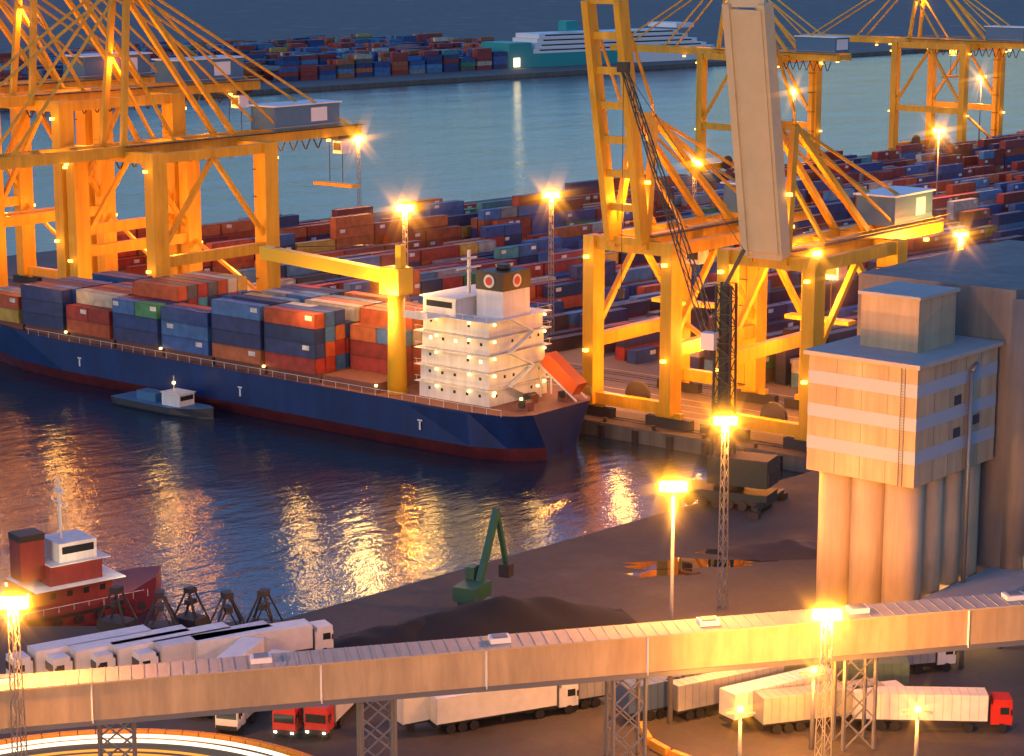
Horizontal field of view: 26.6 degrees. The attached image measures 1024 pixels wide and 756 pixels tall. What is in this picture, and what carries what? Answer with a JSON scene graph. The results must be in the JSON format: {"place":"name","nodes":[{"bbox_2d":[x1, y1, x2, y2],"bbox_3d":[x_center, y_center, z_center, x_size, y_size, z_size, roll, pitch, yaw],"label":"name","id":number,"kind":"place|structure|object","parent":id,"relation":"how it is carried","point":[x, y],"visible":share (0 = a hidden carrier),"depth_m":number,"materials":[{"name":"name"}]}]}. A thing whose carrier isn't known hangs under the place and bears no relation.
{"place":"outdoors","nodes":[
{"label":"outdoors","id":0,"kind":"place"},
{"bbox_2d":[7,155,871,436],"bbox_3d":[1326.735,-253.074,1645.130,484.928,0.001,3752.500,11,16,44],"label":"yard ground","id":1,"kind":"structure","parent":0,"point":[47,259],"depth_m":398.07,"materials":[{"name":"concrete"}]},
{"bbox_2d":[0,0,154,282],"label":"gantry crane","id":2,"kind":"object","parent":1,"relation":"on","point":[88,68],"visible":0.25,"depth_m":499.92,"materials":[{"name":"yellow paint"}]},
{"bbox_2d":[0,0,263,286],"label":"gantry crane","id":3,"kind":"object","parent":1,"relation":"on","point":[164,89],"visible":0.62,"depth_m":467.62,"materials":[{"name":"yellow paint"}]},
{"bbox_2d":[0,0,365,291],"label":"gantry crane","id":4,"kind":"object","parent":1,"relation":"on","point":[273,124],"visible":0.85,"depth_m":447.71,"materials":[{"name":"yellow paint"}]},
{"bbox_2d":[117,129,1023,387],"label":"shipping containers","id":5,"kind":"object","parent":1,"relation":"on","point":[979,198],"visible":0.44,"depth_m":536.22,"materials":[{"name":"metal"}]},
{"bbox_2d":[581,0,816,430],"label":"gantry crane","id":6,"kind":"object","parent":1,"relation":"on","point":[647,235],"visible":0.77,"depth_m":361.89,"materials":[{"name":"yellow paint"}]},
{"bbox_2d":[610,0,853,174],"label":"gantry crane","id":7,"kind":"object","parent":1,"relation":"on","point":[815,51],"visible":0.52,"depth_m":727.70,"materials":[{"name":"yellow paint"}]},
{"bbox_2d":[700,0,950,450],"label":"gantry crane","id":8,"kind":"object","parent":1,"relation":"on","point":[889,220],"visible":0.77,"depth_m":341.65,"materials":[{"name":"yellow paint"}]},
{"bbox_2d":[804,0,1023,149],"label":"gantry crane","id":9,"kind":"object","parent":1,"relation":"on","point":[998,38],"visible":0.91,"depth_m":804.99,"materials":[{"name":"yellow paint"}]},
{"bbox_2d":[0,48,1023,624],"bbox_3d":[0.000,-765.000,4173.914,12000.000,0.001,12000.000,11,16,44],"label":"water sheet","id":10,"kind":"object","parent":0,"point":[296,520],"depth_m":357.44,"materials":[{"name":"blue liquid"}]},
{"bbox_2d":[0,478,161,626],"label":"harbour tug","id":11,"kind":"object","parent":10,"relation":"on","point":[64,578],"visible":0.83,"depth_m":263.29,"materials":[{"name":"red metal"}]},
{"bbox_2d":[111,375,213,418],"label":"boat","id":12,"kind":"object","parent":10,"relation":"on","point":[178,402],"visible":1,"depth_m":383.03,"materials":[{"name":"grey"}]},
{"bbox_2d":[0,244,590,460],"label":"container ship","id":13,"kind":"object","parent":10,"relation":"on","point":[461,371],"visible":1,"depth_m":370.03,"materials":[{"name":"blue metal"}]},
{"bbox_2d":[481,20,713,68],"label":"ferry","id":14,"kind":"object","parent":10,"relation":"on","point":[565,46],"visible":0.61,"depth_m":1380.03,"materials":[{"name":"teal metal"}]},
{"bbox_2d":[0,154,1023,755],"bbox_3d":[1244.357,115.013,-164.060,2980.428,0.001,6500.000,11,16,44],"label":"quay ground","id":15,"kind":"structure","parent":0,"point":[588,570],"depth_m":259.59,"materials":[{"name":"concrete"}]},
{"bbox_2d":[0,728,311,755],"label":"curved road","id":16,"kind":"structure","parent":15,"relation":"on","point":[192,743],"depth_m":217.59,"materials":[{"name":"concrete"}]},
{"bbox_2d":[96,585,283,631],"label":"grab buckets","id":17,"kind":"object","parent":15,"relation":"on","point":[186,619],"visible":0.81,"depth_m":252.02,"materials":[{"name":"metal"}]},
{"bbox_2d":[333,619,425,647],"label":"coal pile","id":18,"kind":"object","parent":15,"relation":"on","point":[407,631],"visible":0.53,"depth_m":249.60,"materials":[{"name":"black"}]},
{"bbox_2d":[8,277,814,470],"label":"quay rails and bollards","id":19,"kind":"object","parent":15,"relation":"on","point":[669,441],"visible":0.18,"depth_m":360.30,"materials":[{"name":"grey metal"}]},
{"bbox_2d":[451,509,513,607],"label":"material handler","id":20,"kind":"object","parent":15,"relation":"on","point":[475,585],"visible":0.81,"depth_m":261.94,"materials":[{"name":"green paint"},{"name":"dark steel"}]},
{"bbox_2d":[0,76,985,755],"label":"light poles","id":21,"kind":"object","parent":15,"relation":"on","point":[16,604],"visible":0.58,"depth_m":217.49,"materials":[{"name":"grey metal"}]},
{"bbox_2d":[5,618,1012,738],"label":"trucks","id":22,"kind":"object","parent":15,"relation":"on","point":[777,697],"visible":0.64,"depth_m":225.44,"materials":[{"name":"paint"}]},
{"bbox_2d":[0,590,1023,755],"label":"conveyor gallery","id":23,"kind":"object","parent":15,"relation":"on","point":[392,673],"visible":0.98,"depth_m":209.62,"materials":[{"name":"beige metal"}]},
{"bbox_2d":[398,595,636,640],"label":"coal pile","id":24,"kind":"object","parent":15,"relation":"on","point":[502,614],"visible":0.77,"depth_m":252.34,"materials":[{"name":"black"}]},
{"bbox_2d":[640,721,690,755],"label":"truck park barriers","id":25,"kind":"object","parent":15,"relation":"on","point":[657,746],"visible":0.33,"depth_m":216.59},
{"bbox_2d":[624,549,777,577],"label":"quay puddles","id":26,"kind":"object","parent":15,"relation":"on","point":[662,568],"visible":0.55,"depth_m":281.47,"materials":[{"name":"orange liquid"}]},
{"bbox_2d":[617,62,787,519],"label":"mobile harbour crane","id":27,"kind":"object","parent":15,"relation":"on","point":[753,478],"visible":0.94,"depth_m":307.90,"materials":[{"name":"metal"}]},
{"bbox_2d":[719,539,816,559],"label":"scrap pile","id":28,"kind":"object","parent":15,"relation":"on","point":[787,549],"visible":0.73,"depth_m":285.84,"materials":[{"name":"metal"}]},
{"bbox_2d":[0,0,1023,110],"bbox_3d":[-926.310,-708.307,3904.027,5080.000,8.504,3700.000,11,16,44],"label":"pier ground","id":29,"kind":"structure","parent":0,"point":[268,20],"depth_m":2099.95,"materials":[{"name":"concrete"}]},
{"bbox_2d":[0,33,507,81],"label":"shipping containers","id":30,"kind":"object","parent":29,"relation":"on","point":[313,57],"visible":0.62,"depth_m":1310.76,"materials":[{"name":"metal"}]},
{"bbox_2d":[580,419,812,472],"bbox_3d":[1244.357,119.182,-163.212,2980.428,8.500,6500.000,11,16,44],"label":"quay wall","id":31,"kind":"structure","parent":0,"point":[693,445],"depth_m":356.79,"materials":[{"name":"grey concrete"}]},
{"bbox_2d":[803,240,1023,668],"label":"grain silo","id":32,"kind":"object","parent":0,"point":[915,439],"depth_m":247.84,"materials":[{"name":"beige concrete"}]}
]}

